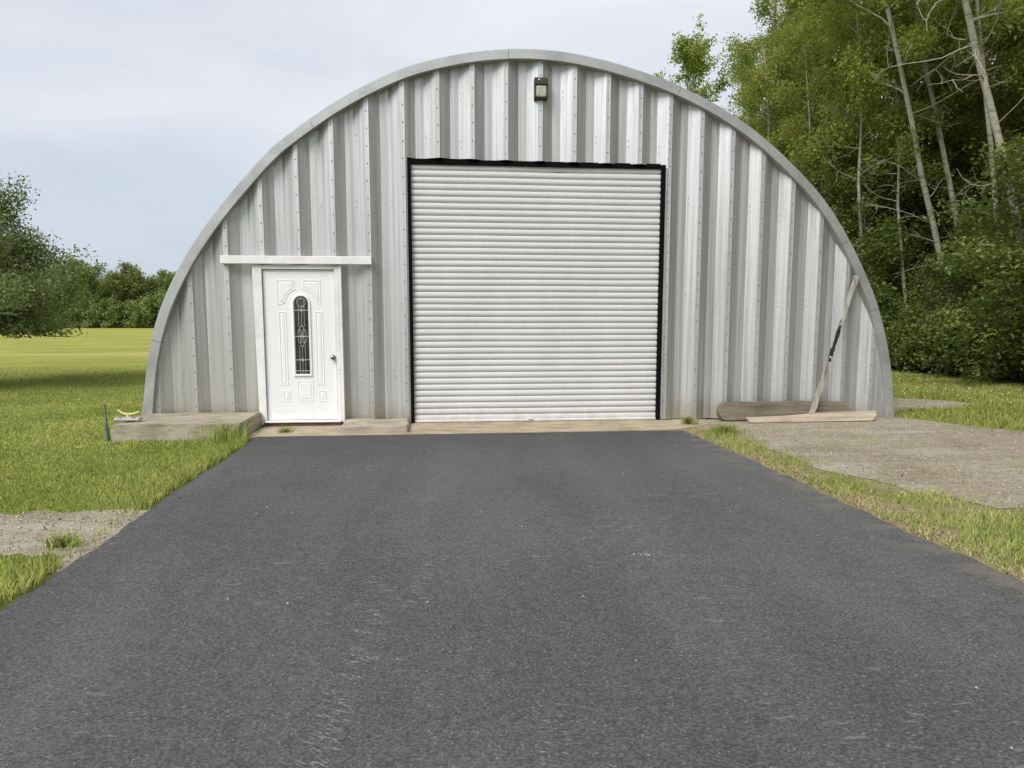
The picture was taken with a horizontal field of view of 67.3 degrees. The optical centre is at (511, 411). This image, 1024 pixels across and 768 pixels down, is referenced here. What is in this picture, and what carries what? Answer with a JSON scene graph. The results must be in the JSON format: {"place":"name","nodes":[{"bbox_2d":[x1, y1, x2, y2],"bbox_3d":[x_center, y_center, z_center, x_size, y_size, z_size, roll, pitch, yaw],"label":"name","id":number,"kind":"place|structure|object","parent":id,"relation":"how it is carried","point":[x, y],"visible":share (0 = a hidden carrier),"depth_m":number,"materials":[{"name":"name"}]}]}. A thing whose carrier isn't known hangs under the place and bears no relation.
{"place":"outdoors","nodes":[
{"label":"outdoors","id":0,"kind":"place"},
{"bbox_2d":[0,365,146,406],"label":"lawn grass","id":1,"kind":"structure","parent":0,"point":[53,394],"depth_m":15.35,"materials":[{"name":"green plant"}]},
{"bbox_2d":[0,445,240,604],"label":"lawn grass","id":2,"kind":"structure","parent":0,"point":[121,452],"depth_m":6.61,"materials":[{"name":"green plant"}]},
{"bbox_2d":[0,404,248,450],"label":"lawn grass","id":3,"kind":"structure","parent":0,"point":[21,428],"depth_m":9.34,"materials":[{"name":"green plant"}]},
{"bbox_2d":[0,0,1010,279],"label":"sky","id":4,"kind":"structure","parent":0,"point":[132,122],"materials":[{"name":"white"}]},
{"bbox_2d":[0,430,1023,767],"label":"asphalt driveway","id":5,"kind":"structure","parent":0,"point":[804,648],"depth_m":3.37,"materials":[{"name":"grey asphalt"}]},
{"bbox_2d":[0,439,1017,759],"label":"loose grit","id":6,"kind":"object","parent":5,"relation":"on","point":[582,581],"visible":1,"depth_m":3.84,"materials":[{"name":"gravel"}]},
{"bbox_2d":[294,492,1011,766],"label":"tyre scuffs","id":7,"kind":"object","parent":5,"relation":"on","point":[344,704],"visible":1,"depth_m":3.12,"materials":[{"name":"grey asphalt"}]},
{"bbox_2d":[0,324,1023,609],"bbox_3d":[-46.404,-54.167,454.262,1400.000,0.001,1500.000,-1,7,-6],"label":"ground","id":8,"kind":"structure","parent":0,"point":[108,348],"depth_m":8.08,"materials":[{"name":"green plant"}]},
{"bbox_2d":[0,171,105,337],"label":"spreading tree","id":9,"kind":"object","parent":8,"relation":"on","point":[29,286],"visible":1,"depth_m":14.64,"materials":[{"name":"green plant"}]},
{"bbox_2d":[41,299,77,327],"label":"scrub","id":10,"kind":"object","parent":8,"relation":"on","point":[60,313],"visible":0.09,"depth_m":102.75,"materials":[{"name":"green plant"}]},
{"bbox_2d":[60,298,86,326],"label":"scrub","id":11,"kind":"object","parent":8,"relation":"on","point":[76,325],"visible":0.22,"depth_m":103.51,"materials":[{"name":"green plant"}]},
{"bbox_2d":[0,509,147,571],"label":"gravel patch","id":12,"kind":"object","parent":8,"relation":"on","point":[8,531],"visible":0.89,"depth_m":4.93,"materials":[{"name":"grey gravel"}]},
{"bbox_2d":[39,529,82,549],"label":"weed clump","id":13,"kind":"object","parent":12,"relation":"on","point":[61,541],"visible":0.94,"depth_m":4.54,"materials":[{"name":"green plant"}]},
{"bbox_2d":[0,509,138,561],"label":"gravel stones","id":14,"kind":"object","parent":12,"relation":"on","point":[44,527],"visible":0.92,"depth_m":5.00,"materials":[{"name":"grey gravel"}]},
{"bbox_2d":[60,257,110,321],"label":"tree","id":15,"kind":"object","parent":8,"relation":"on","point":[90,280],"visible":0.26,"depth_m":105.74,"materials":[{"name":"green plant"}]},
{"bbox_2d":[65,294,117,327],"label":"scrub","id":16,"kind":"object","parent":8,"relation":"on","point":[89,311],"visible":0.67,"depth_m":103.20,"materials":[{"name":"green plant"}]},
{"bbox_2d":[80,296,132,327],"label":"scrub","id":17,"kind":"object","parent":8,"relation":"on","point":[113,316],"visible":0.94,"depth_m":103.43,"materials":[{"name":"green plant"}]},
{"bbox_2d":[103,404,109,440],"bbox_3d":[-4.466,0.128,8.476,0.057,0.432,0.042,-1,7,-6],"label":"metal stake","id":18,"kind":"object","parent":8,"relation":"on","point":[106,427],"visible":0.85,"depth_m":8.47,"materials":[{"name":"metal"}]},
{"bbox_2d":[89,260,155,327],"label":"tree","id":19,"kind":"object","parent":8,"relation":"on","point":[115,284],"visible":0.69,"depth_m":106.41,"materials":[{"name":"green plant"}]},
{"bbox_2d":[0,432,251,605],"bbox_3d":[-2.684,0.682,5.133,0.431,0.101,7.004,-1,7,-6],"label":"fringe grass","id":20,"kind":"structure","parent":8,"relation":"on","point":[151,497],"depth_m":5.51,"materials":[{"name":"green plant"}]},
{"bbox_2d":[120,298,153,327],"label":"scrub","id":21,"kind":"object","parent":8,"relation":"on","point":[128,314],"visible":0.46,"depth_m":104.00,"materials":[{"name":"green plant"}]},
{"bbox_2d":[120,275,161,325],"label":"tree","id":22,"kind":"object","parent":8,"relation":"on","point":[144,292],"visible":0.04,"depth_m":111.47,"materials":[{"name":"green plant"}]},
{"bbox_2d":[121,291,165,327],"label":"scrub","id":23,"kind":"object","parent":8,"relation":"on","point":[152,302],"visible":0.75,"depth_m":103.38,"materials":[{"name":"green plant"}]},
{"bbox_2d":[131,268,171,299],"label":"tree","id":24,"kind":"object","parent":8,"relation":"on","point":[155,286],"visible":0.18,"depth_m":111.52,"materials":[{"name":"green plant"}]},
{"bbox_2d":[148,296,164,322],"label":"scrub","id":25,"kind":"object","parent":8,"relation":"on","point":[163,297],"visible":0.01,"depth_m":103.92,"materials":[{"name":"green plant"}]},
{"bbox_2d":[151,271,176,297],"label":"tree","id":26,"kind":"object","parent":8,"relation":"on","point":[166,283],"visible":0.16,"depth_m":107.44,"materials":[{"name":"green plant"}]},
{"bbox_2d":[111,412,261,441],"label":"concrete plinth","id":27,"kind":"structure","parent":8,"relation":"on","point":[158,426],"depth_m":8.53,"materials":[{"name":"beige concrete"}]},
{"bbox_2d":[114,409,142,420],"bbox_3d":[-4.343,0.033,8.700,0.270,0.130,0.142,-1,7,-9],"label":"cleat","id":28,"kind":"object","parent":27,"relation":"on","point":[128,417],"visible":1,"depth_m":8.68,"materials":[{"name":"yellow plastic"}]},
{"bbox_2d":[183,421,258,444],"bbox_3d":[-3.193,0.202,8.427,0.822,0.255,0.542,-6,9,-38],"label":"weed clump","id":29,"kind":"object","parent":8,"relation":"on","point":[224,434],"visible":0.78,"depth_m":8.42,"materials":[{"name":"green plant"}]},
{"bbox_2d":[249,419,707,437],"bbox_3d":[-0.220,0.192,9.512,5.737,0.010,1.060,-1,7,-6],"label":"concrete apron","id":30,"kind":"object","parent":8,"relation":"on","point":[531,426],"visible":0.73,"depth_m":9.48,"materials":[{"name":"beige concrete"}]},
{"bbox_2d":[276,425,294,433],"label":"weed clump","id":31,"kind":"object","parent":30,"relation":"on","point":[284,430],"visible":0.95,"depth_m":9.07,"materials":[{"name":"green plant"}]},
{"bbox_2d":[338,418,409,433],"bbox_3d":[-1.667,0.182,9.385,0.814,0.118,0.796,-1,7,-6],"label":"concrete step","id":32,"kind":"object","parent":30,"relation":"on","point":[366,425],"visible":0.88,"depth_m":9.08,"materials":[{"name":"beige concrete"}]},
{"bbox_2d":[680,415,700,424],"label":"weed clump","id":33,"kind":"object","parent":30,"relation":"on","point":[689,420],"visible":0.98,"depth_m":9.77,"materials":[{"name":"green plant"}]},
{"bbox_2d":[141,49,893,426],"bbox_3d":[-0.457,-3.041,17.217,9.815,4.658,15.400,-1,7,-6],"label":"arched metal hut","id":34,"kind":"object","parent":8,"relation":"on","point":[477,237],"visible":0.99,"depth_m":9.75,"materials":[{"name":"metal"}]},
{"bbox_2d":[262,269,341,426],"bbox_3d":[-2.618,-0.787,9.556,0.945,1.936,0.160,-1,7,-6],"label":"entry door","id":35,"kind":"structure","parent":34,"relation":"in","point":[299,305],"depth_m":9.57,"materials":[{"name":"white paint"}]},
{"bbox_2d":[407,159,665,422],"bbox_3d":[0.319,-1.517,9.955,3.261,3.304,0.288,-1,7,-6],"label":"roll up door","id":36,"kind":"structure","parent":34,"relation":"in","point":[536,287],"depth_m":9.87,"materials":[{"name":"paint"}]},
{"bbox_2d":[534,77,547,101],"bbox_3d":[0.351,-3.982,9.516,0.162,0.255,0.237,-1,7,-6],"label":"wall lamp","id":37,"kind":"object","parent":34,"relation":"attached to","point":[540,88],"visible":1,"depth_m":9.42,"materials":[{"name":"brown metal"}]},
{"bbox_2d":[653,13,763,125],"bbox_3d":[8.044,-10.292,35.726,5.540,14.472,6.222,-5,9,-37],"label":"leafy tree","id":38,"kind":"object","parent":8,"relation":"on","point":[691,54],"visible":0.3,"depth_m":34.09,"materials":[{"name":"green plant"}]},
{"bbox_2d":[721,33,781,141],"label":"slender tree","id":39,"kind":"object","parent":8,"relation":"on","point":[747,111],"visible":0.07,"depth_m":42.20,"materials":[{"name":"green plant"}]},
{"bbox_2d":[728,32,806,159],"bbox_3d":[9.010,-7.541,27.078,3.185,11.131,3.654,5,8,33],"label":"sapling","id":40,"kind":"object","parent":8,"relation":"on","point":[751,93],"visible":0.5,"depth_m":26.38,"materials":[{"name":"green plant"}]},
{"bbox_2d":[746,115,792,147],"bbox_3d":[9.983,-7.240,30.603,2.840,9.674,3.258,1,7,8],"label":"sapling","id":41,"kind":"object","parent":8,"relation":"on","point":[763,128],"visible":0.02,"depth_m":29.82,"materials":[{"name":"green plant"}]},
{"bbox_2d":[719,0,830,170],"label":"slender tree","id":42,"kind":"object","parent":8,"relation":"on","point":[740,67],"visible":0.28,"depth_m":28.02,"materials":[{"name":"green plant"}]},
{"bbox_2d":[739,5,841,167],"bbox_3d":[12.655,-10.522,34.695,4.246,15.195,4.774,-6,9,-39],"label":"slender tree","id":43,"kind":"object","parent":8,"relation":"on","point":[763,38],"visible":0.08,"depth_m":34.49,"materials":[{"name":"green plant"}]},
{"bbox_2d":[763,24,855,203],"bbox_3d":[9.109,-6.490,23.703,2.794,9.860,3.206,-1,7,-6],"label":"sapling","id":44,"kind":"object","parent":8,"relation":"on","point":[789,91],"visible":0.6,"depth_m":23.01,"materials":[{"name":"green plant"}]},
{"bbox_2d":[765,0,877,203],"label":"slender tree","id":45,"kind":"object","parent":8,"relation":"on","point":[774,140],"visible":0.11,"depth_m":26.61,"materials":[{"name":"green plant"}]},
{"bbox_2d":[762,0,886,206],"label":"slender tree","id":46,"kind":"object","parent":8,"relation":"on","point":[822,57],"visible":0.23,"depth_m":23.41,"materials":[{"name":"green plant"}]},
{"bbox_2d":[776,0,881,168],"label":"slender tree","id":47,"kind":"object","parent":8,"relation":"on","point":[780,26],"visible":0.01,"depth_m":29.44,"materials":[{"name":"green plant"}]},
{"bbox_2d":[803,1,876,148],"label":"slender tree","id":48,"kind":"object","parent":8,"relation":"on","point":[827,95],"depth_m":31.36,"materials":[{"name":"green plant"}]},
{"bbox_2d":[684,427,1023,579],"bbox_3d":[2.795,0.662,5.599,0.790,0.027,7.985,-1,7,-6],"label":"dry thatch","id":49,"kind":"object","parent":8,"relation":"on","point":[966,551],"visible":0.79,"depth_m":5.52,"materials":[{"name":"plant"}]},
{"bbox_2d":[783,0,929,268],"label":"sapling","id":50,"kind":"object","parent":8,"relation":"on","point":[846,48],"visible":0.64,"depth_m":20.64,"materials":[{"name":"green plant"}]},
{"bbox_2d":[694,421,1023,574],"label":"verge grass","id":51,"kind":"structure","parent":8,"relation":"on","point":[917,494],"depth_m":5.34,"materials":[{"name":"green plant"}]},
{"bbox_2d":[694,417,1023,508],"bbox_3d":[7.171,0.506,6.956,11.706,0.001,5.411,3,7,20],"label":"gravel yard","id":52,"kind":"structure","parent":8,"relation":"on","point":[938,472],"depth_m":7.81,"materials":[{"name":"beige gravel"}]},
{"bbox_2d":[701,423,758,435],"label":"weed clump","id":53,"kind":"object","parent":52,"relation":"on","point":[726,428],"visible":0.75,"depth_m":9.03,"materials":[{"name":"green plant"}]},
{"bbox_2d":[716,401,851,420],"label":"rounded beam","id":54,"kind":"structure","parent":52,"relation":"on","point":[733,411],"depth_m":10.12,"materials":[{"name":"brown wood"}]},
{"bbox_2d":[745,411,876,422],"bbox_3d":[3.915,0.068,10.035,1.789,0.165,0.041,-1,-31,-5],"label":"leaning plank","id":55,"kind":"object","parent":52,"relation":"on","point":[861,416],"visible":1,"depth_m":10.02,"materials":[{"name":"brown wood"}]},
{"bbox_2d":[809,275,858,414],"bbox_3d":[4.227,-0.880,10.087,0.761,1.824,0.055,-3,8,-25],"label":"leaning pole","id":56,"kind":"object","parent":55,"relation":"on","point":[814,405],"visible":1,"depth_m":10.08,"materials":[{"name":"brown wood"}]},
{"bbox_2d":[801,163,969,367],"bbox_3d":[10.019,-4.083,21.778,5.756,6.106,5.455,5,8,35],"label":"rounded bush","id":57,"kind":"object","parent":8,"relation":"on","point":[872,239],"visible":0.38,"depth_m":20.75,"materials":[{"name":"green plant"}]},
{"bbox_2d":[774,0,997,305],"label":"pale trunk tree","id":58,"kind":"object","parent":8,"relation":"on","point":[912,117],"visible":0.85,"depth_m":19.10,"materials":[{"name":"green plant"}]},
{"bbox_2d":[876,300,901,323],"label":"undergrowth shrub","id":59,"kind":"object","parent":8,"relation":"on","point":[887,310],"visible":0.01,"depth_m":20.18,"materials":[{"name":"green plant"}]},
{"bbox_2d":[795,0,988,293],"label":"broadleaf tree","id":60,"kind":"object","parent":8,"relation":"on","point":[916,89],"visible":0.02,"depth_m":23.47,"materials":[{"name":"green plant"}]},
{"bbox_2d":[827,149,963,284],"bbox_3d":[12.137,-5.397,26.286,7.877,7.782,7.464,-6,9,-41],"label":"rounded bush","id":61,"kind":"object","parent":8,"relation":"on","point":[871,195],"visible":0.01,"depth_m":24.79,"materials":[{"name":"green plant"}]},
{"bbox_2d":[836,0,957,368],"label":"sapling","id":62,"kind":"object","parent":8,"relation":"on","point":[906,147],"visible":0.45,"depth_m":19.82,"materials":[{"name":"green plant"}]},
{"bbox_2d":[841,0,953,218],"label":"sapling","id":63,"kind":"object","parent":8,"relation":"on","point":[915,84],"visible":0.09,"depth_m":21.69,"materials":[{"name":"green plant"}]},
{"bbox_2d":[880,306,929,370],"bbox_3d":[9.922,-1.860,19.585,1.894,1.684,2.287,-1,7,-9],"label":"undergrowth shrub","id":64,"kind":"object","parent":8,"relation":"on","point":[890,335],"visible":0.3,"depth_m":19.17,"materials":[{"name":"green plant"}]},
{"bbox_2d":[880,291,961,361],"bbox_3d":[11.085,-2.231,21.096,2.443,2.063,2.950,-4,8,-29],"label":"undergrowth shrub","id":65,"kind":"object","parent":8,"relation":"on","point":[915,308],"visible":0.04,"depth_m":20.84,"materials":[{"name":"green plant"}]},
{"bbox_2d":[824,115,1023,362],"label":"rounded bush","id":66,"kind":"object","parent":8,"relation":"on","point":[926,250],"visible":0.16,"depth_m":21.62,"materials":[{"name":"green plant"}]},
{"bbox_2d":[892,299,970,372],"bbox_3d":[10.219,-1.811,18.629,1.961,1.823,2.367,0,7,2],"label":"undergrowth shrub","id":67,"kind":"object","parent":8,"relation":"on","point":[946,307],"visible":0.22,"depth_m":18.29,"materials":[{"name":"green plant"}]},
{"bbox_2d":[894,398,971,410],"bbox_3d":[6.234,-0.092,11.845,1.352,0.001,2.376,6,9,42],"label":"bare dirt strip","id":68,"kind":"object","parent":8,"relation":"on","point":[916,403],"visible":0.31,"depth_m":12.20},
{"bbox_2d":[892,0,974,264],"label":"slender tree","id":69,"kind":"object","parent":8,"relation":"on","point":[945,65],"depth_m":28.41,"materials":[{"name":"green plant"}]},
{"bbox_2d":[861,0,1006,305],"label":"pale trunk tree","id":70,"kind":"object","parent":8,"relation":"on","point":[949,183],"visible":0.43,"depth_m":19.43,"materials":[{"name":"green plant"}]},
{"bbox_2d":[888,303,987,374],"bbox_3d":[10.188,-1.705,18.030,1.993,1.756,2.406,-1,7,-6],"label":"undergrowth shrub","id":71,"kind":"object","parent":8,"relation":"on","point":[916,340],"visible":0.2,"depth_m":18.20,"materials":[{"name":"green plant"}]},
{"bbox_2d":[853,0,1023,305],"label":"broadleaf tree","id":72,"kind":"object","parent":8,"relation":"on","point":[978,110],"visible":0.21,"depth_m":20.76,"materials":[{"name":"green plant"}]},
{"bbox_2d":[855,0,1023,261],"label":"leaning pale tree","id":73,"kind":"object","parent":8,"relation":"on","point":[987,93],"visible":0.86,"depth_m":14.99,"materials":[{"name":"grey plant"}]},
{"bbox_2d":[892,0,1012,294],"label":"slender tree","id":74,"kind":"object","parent":8,"relation":"on","point":[981,6],"visible":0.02,"depth_m":25.52,"materials":[{"name":"green plant"}]},
{"bbox_2d":[890,197,1023,376],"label":"rounded bush","id":75,"kind":"object","parent":8,"relation":"on","point":[963,228],"visible":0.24,"depth_m":18.25,"materials":[{"name":"green plant"}]},
{"bbox_2d":[912,302,1005,377],"bbox_3d":[10.241,-1.550,16.918,2.391,1.718,1.980,-4,8,-28],"label":"undergrowth shrub","id":76,"kind":"object","parent":8,"relation":"on","point":[945,364],"visible":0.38,"depth_m":16.84,"materials":[{"name":"green plant"}]},
{"bbox_2d":[895,374,1023,407],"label":"clover flowers","id":77,"kind":"object","parent":8,"relation":"on","point":[955,386],"visible":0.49,"depth_m":13.95,"materials":[{"name":"white plant"}]},
{"bbox_2d":[907,0,1023,372],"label":"pale trunk tree","id":78,"kind":"object","parent":8,"relation":"on","point":[1014,62],"visible":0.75,"depth_m":18.22,"materials":[{"name":"green plant"}]},
{"bbox_2d":[916,88,1023,387],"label":"rounded bush","id":79,"kind":"object","parent":8,"relation":"on","point":[1014,163],"visible":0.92,"depth_m":14.74,"materials":[{"name":"green plant"}]},
{"bbox_2d":[935,74,1016,295],"bbox_3d":[18.223,-7.844,29.873,6.163,11.040,5.688,-6,9,-41],"label":"broadleaf tree","id":80,"kind":"object","parent":8,"relation":"on","point":[980,198],"depth_m":28.95,"materials":[{"name":"green plant"}]},
{"bbox_2d":[944,9,1023,294],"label":"broadleaf tree","id":81,"kind":"object","parent":8,"relation":"on","point":[1005,99],"visible":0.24,"depth_m":20.07,"materials":[{"name":"green plant"}]},
{"bbox_2d":[948,0,1023,186],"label":"slender tree","id":82,"kind":"object","parent":8,"relation":"on","point":[982,126],"visible":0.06,"depth_m":24.06,"materials":[{"name":"green plant"}]},
{"bbox_2d":[952,84,1023,122],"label":"slender tree","id":83,"kind":"object","parent":8,"relation":"on","point":[1022,96],"visible":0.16,"depth_m":21.80,"materials":[{"name":"green plant"}]},
{"bbox_2d":[962,302,1023,378],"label":"undergrowth shrub","id":84,"kind":"object","parent":8,"relation":"on","point":[1003,304],"visible":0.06,"depth_m":16.47,"materials":[{"name":"green plant"}]},
{"bbox_2d":[967,311,1023,377],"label":"undergrowth shrub","id":85,"kind":"object","parent":8,"relation":"on","point":[1009,369],"visible":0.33,"depth_m":15.48,"materials":[{"name":"green plant"}]},
{"bbox_2d":[991,311,1023,370],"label":"undergrowth shrub","id":86,"kind":"object","parent":8,"relation":"on","point":[1018,352],"visible":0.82,"depth_m":14.79,"materials":[{"name":"green plant"}]},
{"bbox_2d":[1002,245,1023,327],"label":"rounded bush","id":87,"kind":"object","parent":8,"relation":"on","point":[1013,320],"visible":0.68,"depth_m":14.74,"materials":[{"name":"green plant"}]},
{"bbox_2d":[891,368,1023,441],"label":"yard grass","id":88,"kind":"structure","parent":0,"point":[915,382],"depth_m":12.94,"materials":[{"name":"green plant"}]}
]}

